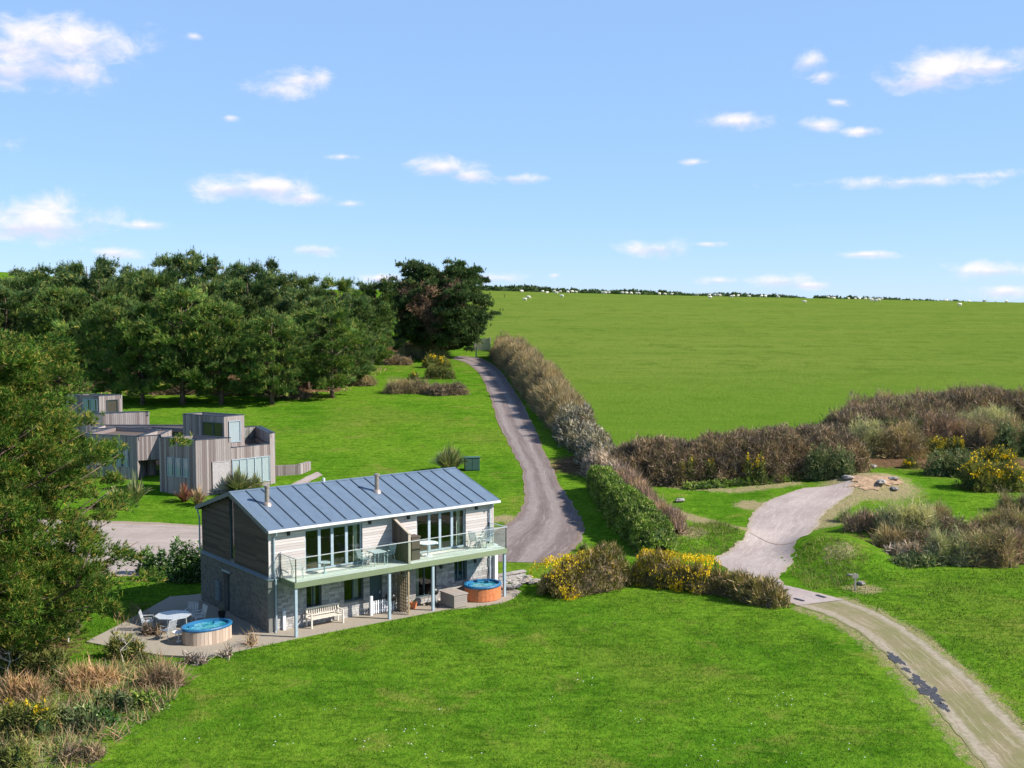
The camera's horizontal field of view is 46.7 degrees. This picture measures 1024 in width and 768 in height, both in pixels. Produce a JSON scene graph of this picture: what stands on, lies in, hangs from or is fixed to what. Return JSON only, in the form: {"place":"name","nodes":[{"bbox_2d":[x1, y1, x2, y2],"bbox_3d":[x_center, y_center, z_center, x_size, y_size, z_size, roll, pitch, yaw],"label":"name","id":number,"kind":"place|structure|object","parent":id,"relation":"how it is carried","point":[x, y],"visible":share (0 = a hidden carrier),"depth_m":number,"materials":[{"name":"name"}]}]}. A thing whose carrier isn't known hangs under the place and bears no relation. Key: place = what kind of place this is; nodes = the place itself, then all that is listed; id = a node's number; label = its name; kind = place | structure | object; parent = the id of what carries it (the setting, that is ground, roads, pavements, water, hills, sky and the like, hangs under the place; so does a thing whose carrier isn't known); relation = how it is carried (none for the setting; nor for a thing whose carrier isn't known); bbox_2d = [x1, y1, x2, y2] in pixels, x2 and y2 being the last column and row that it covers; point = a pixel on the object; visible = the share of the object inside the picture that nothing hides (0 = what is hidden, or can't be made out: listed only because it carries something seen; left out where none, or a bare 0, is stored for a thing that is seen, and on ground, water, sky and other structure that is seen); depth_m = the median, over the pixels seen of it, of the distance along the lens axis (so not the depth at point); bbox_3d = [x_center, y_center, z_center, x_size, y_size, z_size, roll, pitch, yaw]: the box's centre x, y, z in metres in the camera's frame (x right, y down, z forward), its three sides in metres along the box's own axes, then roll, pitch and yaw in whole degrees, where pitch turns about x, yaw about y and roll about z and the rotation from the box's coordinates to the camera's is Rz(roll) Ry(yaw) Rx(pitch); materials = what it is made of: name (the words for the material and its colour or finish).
{"place":"outdoors","nodes":[
{"label":"outdoors","id":0,"kind":"place"},
{"bbox_2d":[3,519,499,576],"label":"service road","id":1,"kind":"structure","parent":0,"point":[153,534],"depth_m":79.54,"materials":[{"name":"asphalt"}]},
{"bbox_2d":[86,589,520,658],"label":"patio","id":2,"kind":"structure","parent":0,"point":[154,643],"depth_m":58.44,"materials":[{"name":"stone"}]},
{"bbox_2d":[181,618,232,645],"bbox_3d":[-14.487,11.773,56.339,2.562,0.760,1.806,-4,6,-43],"label":"hot tub","id":3,"kind":"object","parent":2,"relation":"on","point":[204,632],"visible":1,"depth_m":55.78,"materials":[{"name":"brown wood"}]},
{"bbox_2d":[305,602,343,628],"bbox_3d":[-9.291,11.499,58.931,1.850,0.920,0.605,-3,5,-38],"label":"park bench","id":4,"kind":"object","parent":2,"relation":"on","point":[337,614],"visible":1,"depth_m":59.01,"materials":[{"name":"white wood"}]},
{"bbox_2d":[439,588,467,607],"bbox_3d":[-3.077,11.311,62.663,0.936,0.700,1.340,-3,5,-38],"label":"storage chest","id":5,"kind":"object","parent":2,"relation":"on","point":[453,597],"visible":1,"depth_m":62.31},
{"bbox_2d":[464,578,501,602],"bbox_3d":[-1.581,11.155,64.074,2.226,0.840,1.890,-4,6,-43],"label":"hot tub","id":6,"kind":"object","parent":2,"relation":"on","point":[483,590],"visible":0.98,"depth_m":63.37,"materials":[{"name":"wood"}]},
{"bbox_2d":[0,272,1023,767],"bbox_3d":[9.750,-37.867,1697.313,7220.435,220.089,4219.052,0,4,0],"label":"ground","id":7,"kind":"structure","parent":0,"point":[678,366],"depth_m":64.38,"materials":[{"name":"green plant"}]},
{"bbox_2d":[0,730,40,767],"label":"bramble bush","id":8,"kind":"object","parent":7,"relation":"on","point":[20,756],"visible":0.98,"depth_m":42.10,"materials":[{"name":"green plant"}]},
{"bbox_2d":[0,663,61,705],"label":"bracken patch","id":9,"kind":"object","parent":7,"relation":"on","point":[31,684],"visible":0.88,"depth_m":48.65,"materials":[{"name":"brown plant"}]},
{"bbox_2d":[0,695,67,739],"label":"gorse bush","id":10,"kind":"object","parent":7,"relation":"on","point":[24,718],"visible":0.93,"depth_m":45.15,"materials":[{"name":"green plant"}]},
{"bbox_2d":[0,279,67,380],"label":"pine tree","id":11,"kind":"object","parent":7,"relation":"on","point":[26,296],"visible":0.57,"depth_m":144.19,"materials":[{"name":"green plant"}]},
{"bbox_2d":[0,641,72,678],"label":"bush","id":12,"kind":"object","parent":7,"relation":"on","point":[42,658],"visible":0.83,"depth_m":51.52,"materials":[{"name":"green plant"}]},
{"bbox_2d":[0,267,72,378],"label":"pine tree","id":13,"kind":"object","parent":7,"relation":"on","point":[35,278],"visible":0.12,"depth_m":152.66,"materials":[{"name":"green plant"}]},
{"bbox_2d":[4,261,78,367],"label":"pine tree","id":14,"kind":"object","parent":7,"relation":"on","point":[45,270],"visible":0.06,"depth_m":163.58,"materials":[{"name":"green plant"}]},
{"bbox_2d":[8,284,97,387],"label":"pine tree","id":15,"kind":"object","parent":7,"relation":"on","point":[49,299],"visible":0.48,"depth_m":143.79,"materials":[{"name":"green plant"}]},
{"bbox_2d":[0,526,113,660],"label":"pine tree","id":16,"kind":"object","parent":7,"relation":"on","point":[29,564],"visible":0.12,"depth_m":52.40,"materials":[{"name":"green plant"}]},
{"bbox_2d":[50,696,107,734],"bbox_3d":[-16.901,12.847,45.783,2.602,1.574,1.631,-1,4,-17],"label":"bramble bush","id":17,"kind":"object","parent":7,"relation":"on","point":[66,716],"visible":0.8,"depth_m":45.64,"materials":[{"name":"green plant"}]},
{"bbox_2d":[52,735,109,763],"bbox_3d":[-15.521,13.424,43.084,2.468,1.300,1.594,0,4,0],"label":"brown bush","id":18,"kind":"object","parent":7,"relation":"on","point":[75,748],"visible":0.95,"depth_m":42.99,"materials":[{"name":"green plant"}]},
{"bbox_2d":[51,254,121,349],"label":"pine tree","id":19,"kind":"object","parent":7,"relation":"on","point":[79,267],"visible":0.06,"depth_m":167.04,"materials":[{"name":"green plant"}]},
{"bbox_2d":[45,652,129,691],"bbox_3d":[-17.987,12.306,50.351,3.521,2.104,2.759,0,4,0],"label":"bracken patch","id":20,"kind":"object","parent":7,"relation":"on","point":[79,674],"visible":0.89,"depth_m":50.25,"materials":[{"name":"brown plant"}]},
{"bbox_2d":[0,649,181,767],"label":"rough growth","id":21,"kind":"object","parent":7,"relation":"on","point":[118,715],"visible":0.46,"depth_m":47.73,"materials":[{"name":"plant"}]},
{"bbox_2d":[0,647,188,767],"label":"dead bracken","id":22,"kind":"object","parent":7,"relation":"on","point":[68,701],"visible":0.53,"depth_m":48.11,"materials":[{"name":"plant"}]},
{"bbox_2d":[0,323,194,653],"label":"pine tree","id":23,"kind":"object","parent":7,"relation":"on","point":[32,443],"visible":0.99,"depth_m":50.86,"materials":[{"name":"green plant"}]},
{"bbox_2d":[51,292,160,393],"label":"pine tree","id":24,"kind":"object","parent":7,"relation":"on","point":[97,374],"visible":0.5,"depth_m":134.07,"materials":[{"name":"green plant"}]},
{"bbox_2d":[56,265,160,376],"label":"pine tree","id":25,"kind":"object","parent":7,"relation":"on","point":[110,288],"visible":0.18,"depth_m":152.18,"materials":[{"name":"green plant"}]},
{"bbox_2d":[85,687,138,713],"bbox_3d":[-16.078,12.735,47.642,2.291,1.387,1.453,0,4,0],"label":"bramble bush","id":26,"kind":"object","parent":7,"relation":"on","point":[106,699],"visible":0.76,"depth_m":47.49,"materials":[{"name":"green plant"}]},
{"bbox_2d":[75,262,169,371],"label":"pine tree","id":27,"kind":"object","parent":7,"relation":"on","point":[110,270],"visible":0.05,"depth_m":163.78,"materials":[{"name":"green plant"}]},
{"bbox_2d":[66,393,182,479],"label":"timber house","id":28,"kind":"structure","parent":7,"relation":"on","point":[137,433],"depth_m":100.23,"materials":[{"name":"grey wood"}]},
{"bbox_2d":[100,629,150,660],"bbox_3d":[-17.551,11.824,53.817,2.442,1.845,1.540,0,4,0],"label":"bramble bush","id":29,"kind":"object","parent":7,"relation":"on","point":[134,647],"visible":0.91,"depth_m":53.68,"materials":[{"name":"green plant"}]},
{"bbox_2d":[97,296,179,403],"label":"pine tree","id":30,"kind":"object","parent":7,"relation":"on","point":[119,370],"visible":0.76,"depth_m":131.57,"materials":[{"name":"green plant"}]},
{"bbox_2d":[133,543,173,576],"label":"glossy shrub","id":31,"kind":"object","parent":7,"relation":"on","point":[149,560],"visible":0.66,"depth_m":69.49,"materials":[{"name":"green plant"}]},
{"bbox_2d":[127,262,186,377],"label":"pine tree","id":32,"kind":"object","parent":7,"relation":"on","point":[150,282],"visible":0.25,"depth_m":155.83,"materials":[{"name":"green plant"}]},
{"bbox_2d":[131,649,202,688],"bbox_3d":[-14.708,12.309,50.395,3.160,2.190,2.276,0,4,0],"label":"bracken patch","id":33,"kind":"object","parent":7,"relation":"on","point":[162,672],"visible":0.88,"depth_m":50.23,"materials":[{"name":"brown plant"}]},
{"bbox_2d":[165,535,201,583],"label":"glossy shrub","id":34,"kind":"object","parent":7,"relation":"on","point":[187,569],"visible":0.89,"depth_m":67.77,"materials":[{"name":"green plant"}]},
{"bbox_2d":[148,245,218,322],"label":"pine tree","id":35,"kind":"object","parent":7,"relation":"on","point":[166,260],"visible":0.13,"depth_m":173.64,"materials":[{"name":"green plant"}]},
{"bbox_2d":[124,281,243,404],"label":"pine tree","id":36,"kind":"object","parent":7,"relation":"on","point":[171,304],"visible":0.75,"depth_m":130.47,"materials":[{"name":"green plant"}]},
{"bbox_2d":[167,272,226,372],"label":"pine tree","id":37,"kind":"object","parent":7,"relation":"on","point":[212,287],"visible":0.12,"depth_m":151.87,"materials":[{"name":"green plant"}]},
{"bbox_2d":[168,298,262,403],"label":"pine tree","id":38,"kind":"object","parent":7,"relation":"on","point":[232,322],"visible":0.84,"depth_m":131.38,"materials":[{"name":"green plant"}]},
{"bbox_2d":[180,253,252,320],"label":"pine tree","id":39,"kind":"object","parent":7,"relation":"on","point":[211,268],"visible":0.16,"depth_m":169.76,"materials":[{"name":"green plant"}]},
{"bbox_2d":[159,412,275,496],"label":"timber house","id":40,"kind":"structure","parent":7,"relation":"on","point":[223,444],"depth_m":91.30,"materials":[{"name":"grey wood"}]},
{"bbox_2d":[212,461,230,490],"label":"door","id":41,"kind":"structure","parent":40,"relation":"in","point":[220,469],"depth_m":90.74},
{"bbox_2d":[232,456,269,483],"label":"window","id":42,"kind":"structure","parent":40,"relation":"in","point":[261,464],"depth_m":92.67,"materials":[{"name":"white glass"}]},
{"bbox_2d":[213,269,286,375],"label":"pine tree","id":43,"kind":"object","parent":7,"relation":"on","point":[234,293],"visible":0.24,"depth_m":147.71,"materials":[{"name":"green plant"}]},
{"bbox_2d":[231,256,294,326],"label":"pine tree","id":44,"kind":"object","parent":7,"relation":"on","point":[244,271],"visible":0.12,"depth_m":168.00,"materials":[{"name":"green plant"}]},
{"bbox_2d":[229,311,319,403],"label":"pine tree","id":45,"kind":"object","parent":7,"relation":"on","point":[266,371],"visible":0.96,"depth_m":131.86,"materials":[{"name":"green plant"}]},
{"bbox_2d":[260,285,332,357],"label":"pine tree","id":46,"kind":"object","parent":7,"relation":"on","point":[298,295],"visible":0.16,"depth_m":148.54,"materials":[{"name":"green plant"}]},
{"bbox_2d":[255,293,350,389],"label":"pine tree","id":47,"kind":"object","parent":7,"relation":"on","point":[312,302],"visible":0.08,"depth_m":145.31,"materials":[{"name":"green plant"}]},
{"bbox_2d":[270,269,337,315],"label":"pine tree","id":48,"kind":"object","parent":7,"relation":"on","point":[302,282],"visible":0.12,"depth_m":170.83,"materials":[{"name":"green plant"}]},
{"bbox_2d":[290,304,376,397],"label":"pine tree","id":49,"kind":"object","parent":7,"relation":"on","point":[320,364],"visible":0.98,"depth_m":136.47,"materials":[{"name":"green plant"}]},
{"bbox_2d":[317,272,369,306],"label":"pine tree","id":50,"kind":"object","parent":7,"relation":"on","point":[343,284],"visible":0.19,"depth_m":175.96,"materials":[{"name":"green plant"}]},
{"bbox_2d":[195,467,507,636],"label":"holiday house","id":51,"kind":"structure","parent":7,"relation":"on","point":[253,540],"depth_m":61.27,"materials":[{"name":"stone"}]},
{"bbox_2d":[305,523,361,570],"bbox_3d":[-9.066,8.165,59.738,3.260,2.080,0.304,-3,5,-38],"label":"window","id":52,"kind":"structure","parent":51,"relation":"in","point":[354,525],"depth_m":59.82,"materials":[{"name":"white plastic"}]},
{"bbox_2d":[417,509,464,552],"bbox_3d":[-3.911,7.865,63.750,3.180,2.080,0.304,-3,5,-38],"label":"window","id":53,"kind":"structure","parent":51,"relation":"in","point":[457,511],"depth_m":64.03,"materials":[{"name":"white plastic"}]},
{"bbox_2d":[323,291,387,371],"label":"pine tree","id":54,"kind":"object","parent":7,"relation":"on","point":[358,305],"visible":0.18,"depth_m":158.29,"materials":[{"name":"green plant"}]},
{"bbox_2d":[335,316,385,385],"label":"pine tree","id":55,"kind":"object","parent":7,"relation":"on","point":[360,326],"visible":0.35,"depth_m":149.70,"materials":[{"name":"green plant"}]},
{"bbox_2d":[359,300,397,366],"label":"pine tree","id":56,"kind":"object","parent":7,"relation":"on","point":[383,312],"visible":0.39,"depth_m":167.37,"materials":[{"name":"green plant"}]},
{"bbox_2d":[352,275,411,353],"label":"pine tree","id":57,"kind":"object","parent":7,"relation":"on","point":[369,289],"visible":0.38,"depth_m":179.99,"materials":[{"name":"green plant"}]},
{"bbox_2d":[380,374,430,394],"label":"bush","id":58,"kind":"object","parent":7,"relation":"on","point":[406,386],"visible":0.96,"depth_m":142.33,"materials":[{"name":"brown plant"}]},
{"bbox_2d":[395,341,451,358],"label":"willow bush","id":59,"kind":"object","parent":7,"relation":"on","point":[413,350],"visible":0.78,"depth_m":184.84,"materials":[{"name":"green plant"}]},
{"bbox_2d":[220,581,634,658],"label":"verge grass","id":60,"kind":"structure","parent":7,"relation":"on","point":[460,609],"depth_m":59.49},
{"bbox_2d":[379,256,505,352],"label":"cypress tree","id":61,"kind":"object","parent":7,"relation":"on","point":[433,306],"visible":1,"depth_m":181.25,"materials":[{"name":"plant"}]},
{"bbox_2d":[422,377,471,395],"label":"bush","id":62,"kind":"object","parent":7,"relation":"on","point":[440,389],"visible":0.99,"depth_m":141.06,"materials":[{"name":"brown plant"}]},
{"bbox_2d":[428,441,469,467],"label":"phormium plant","id":63,"kind":"object","parent":7,"relation":"on","point":[448,458],"visible":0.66,"depth_m":97.60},
{"bbox_2d":[487,335,589,429],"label":"hedge","id":64,"kind":"object","parent":7,"relation":"on","point":[539,383],"visible":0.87,"depth_m":134.81,"materials":[{"name":"brown plant"}]},
{"bbox_2d":[527,539,635,600],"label":"gorse hedge","id":65,"kind":"object","parent":7,"relation":"on","point":[600,571],"visible":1,"depth_m":65.28,"materials":[{"name":"yellow plant"}]},
{"bbox_2d":[550,401,616,471],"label":"hedge","id":66,"kind":"object","parent":7,"relation":"on","point":[579,431],"visible":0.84,"depth_m":107.42,"materials":[{"name":"grey plant"}]},
{"bbox_2d":[575,446,628,478],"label":"hedge","id":67,"kind":"object","parent":7,"relation":"on","point":[601,460],"visible":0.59,"depth_m":95.48,"materials":[{"name":"brown plant"}]},
{"bbox_2d":[585,463,678,554],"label":"hedge","id":68,"kind":"object","parent":7,"relation":"on","point":[637,521],"visible":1,"depth_m":78.80,"materials":[{"name":"green plant"}]},
{"bbox_2d":[483,283,806,297],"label":"hedge","id":69,"kind":"object","parent":7,"relation":"on","point":[527,288],"visible":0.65,"depth_m":571.39,"materials":[{"name":"green plant"}]},
{"bbox_2d":[614,460,692,536],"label":"hedge","id":70,"kind":"object","parent":7,"relation":"on","point":[675,518],"visible":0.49,"depth_m":82.34,"materials":[{"name":"brown plant"}]},
{"bbox_2d":[626,545,792,608],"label":"gorse hedge","id":71,"kind":"object","parent":7,"relation":"on","point":[662,570],"visible":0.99,"depth_m":65.42,"materials":[{"name":"yellow plant"}]},
{"bbox_2d":[606,418,873,487],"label":"hedge","id":72,"kind":"object","parent":7,"relation":"on","point":[659,458],"visible":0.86,"depth_m":95.09,"materials":[{"name":"brown plant"}]},
{"bbox_2d":[682,469,805,490],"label":"hedge","id":73,"kind":"object","parent":7,"relation":"on","point":[716,483],"visible":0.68,"depth_m":93.03,"materials":[{"name":"green plant"}]},
{"bbox_2d":[742,452,767,485],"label":"gorse bush","id":74,"kind":"object","parent":7,"relation":"on","point":[759,474],"visible":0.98,"depth_m":93.56,"materials":[{"name":"green plant"}]},
{"bbox_2d":[677,519,870,589],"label":"long grass","id":75,"kind":"structure","parent":7,"relation":"on","point":[719,524],"depth_m":72.53,"materials":[{"name":"plant"}]},
{"bbox_2d":[714,480,854,585],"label":"path","id":76,"kind":"structure","parent":7,"relation":"on","point":[781,521],"depth_m":81.28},
{"bbox_2d":[783,586,843,604],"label":"concrete slab","id":77,"kind":"structure","parent":7,"relation":"on","point":[809,597],"depth_m":64.28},
{"bbox_2d":[801,442,857,480],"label":"willow bush","id":78,"kind":"object","parent":7,"relation":"on","point":[831,465],"visible":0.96,"depth_m":94.60,"materials":[{"name":"green plant"}]},
{"bbox_2d":[837,504,886,531],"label":"bush","id":79,"kind":"object","parent":7,"relation":"on","point":[861,523],"visible":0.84,"depth_m":78.52,"materials":[{"name":"brown plant"}]},
{"bbox_2d":[842,413,889,457],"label":"willow bush","id":80,"kind":"object","parent":7,"relation":"on","point":[864,436],"visible":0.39,"depth_m":103.83,"materials":[{"name":"green plant"}]},
{"bbox_2d":[847,475,902,489],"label":"sand heap","id":81,"kind":"object","parent":7,"relation":"on","point":[866,483],"visible":1,"depth_m":92.67,"materials":[{"name":"sand"}]},
{"bbox_2d":[868,519,911,548],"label":"bush","id":82,"kind":"object","parent":7,"relation":"on","point":[883,538],"visible":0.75,"depth_m":76.00,"materials":[{"name":"brown plant"}]},
{"bbox_2d":[866,415,932,458],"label":"brown bush","id":83,"kind":"object","parent":7,"relation":"on","point":[902,442],"visible":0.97,"depth_m":103.49,"materials":[{"name":"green plant"}]},
{"bbox_2d":[870,491,942,537],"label":"willow bush","id":84,"kind":"object","parent":7,"relation":"on","point":[921,521],"visible":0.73,"depth_m":77.50,"materials":[{"name":"green plant"}]},
{"bbox_2d":[887,548,946,569],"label":"bush","id":85,"kind":"object","parent":7,"relation":"on","point":[912,559],"visible":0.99,"depth_m":71.62,"materials":[{"name":"green plant"}]},
{"bbox_2d":[817,380,1023,435],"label":"hedge","id":86,"kind":"object","parent":7,"relation":"on","point":[962,398],"visible":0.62,"depth_m":114.63,"materials":[{"name":"brown plant"}]},
{"bbox_2d":[920,434,967,455],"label":"gorse bush","id":87,"kind":"object","parent":7,"relation":"on","point":[937,443],"visible":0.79,"depth_m":104.72,"materials":[{"name":"yellow plant"}]},
{"bbox_2d":[917,520,972,564],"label":"willow bush","id":88,"kind":"object","parent":7,"relation":"on","point":[938,542],"visible":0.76,"depth_m":72.26,"materials":[{"name":"green plant"}]},
{"bbox_2d":[912,404,978,445],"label":"brown bush","id":89,"kind":"object","parent":7,"relation":"on","point":[936,425],"visible":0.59,"depth_m":109.01,"materials":[{"name":"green plant"}]},
{"bbox_2d":[918,445,981,476],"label":"rounded bush","id":90,"kind":"object","parent":7,"relation":"on","point":[949,464],"visible":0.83,"depth_m":96.65,"materials":[{"name":"green plant"}]},
{"bbox_2d":[933,510,986,546],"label":"brown bush","id":91,"kind":"object","parent":7,"relation":"on","point":[961,525],"visible":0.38,"depth_m":76.70,"materials":[{"name":"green plant"}]},
{"bbox_2d":[948,530,993,566],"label":"willow bush","id":92,"kind":"object","parent":7,"relation":"on","point":[961,557],"visible":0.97,"depth_m":71.75,"materials":[{"name":"green plant"}]},
{"bbox_2d":[949,401,1018,429],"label":"willow bush","id":93,"kind":"object","parent":7,"relation":"on","point":[989,413],"visible":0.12,"depth_m":111.92,"materials":[{"name":"green plant"}]},
{"bbox_2d":[948,451,1023,492],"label":"gorse bush","id":94,"kind":"object","parent":7,"relation":"on","point":[984,476],"visible":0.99,"depth_m":91.69,"materials":[{"name":"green plant"}]},
{"bbox_2d":[958,511,1023,569],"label":"brown bush","id":95,"kind":"object","parent":7,"relation":"on","point":[1000,553],"visible":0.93,"depth_m":71.60,"materials":[{"name":"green plant"}]},
{"bbox_2d":[958,409,1023,450],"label":"brown bush","id":96,"kind":"object","parent":7,"relation":"on","point":[981,435],"visible":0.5,"depth_m":106.43,"materials":[{"name":"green plant"}]},
{"bbox_2d":[967,500,1023,536],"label":"brown bush","id":97,"kind":"object","parent":7,"relation":"on","point":[1016,519],"visible":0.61,"depth_m":79.15,"materials":[{"name":"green plant"}]},
{"bbox_2d":[970,444,1020,465],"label":"gorse bush","id":98,"kind":"object","parent":7,"relation":"on","point":[1002,453],"visible":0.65,"depth_m":100.52,"materials":[{"name":"yellow plant"}]},
{"bbox_2d":[991,418,1023,456],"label":"willow bush","id":99,"kind":"object","parent":7,"relation":"on","point":[1006,436],"visible":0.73,"depth_m":104.18,"materials":[{"name":"green plant"}]},
{"bbox_2d":[0,0,1023,302],"label":"sky","id":100,"kind":"structure","parent":0,"point":[803,148],"materials":[{"name":"blue"}]},
{"bbox_2d":[452,356,584,562],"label":"driveway","id":101,"kind":"structure","parent":0,"point":[545,522],"depth_m":89.94,"materials":[{"name":"gravel"}]},
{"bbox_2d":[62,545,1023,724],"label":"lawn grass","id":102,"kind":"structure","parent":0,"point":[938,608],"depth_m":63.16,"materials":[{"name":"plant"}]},
{"bbox_2d":[798,600,1023,767],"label":"dirt track","id":103,"kind":"structure","parent":0,"point":[987,729],"depth_m":50.26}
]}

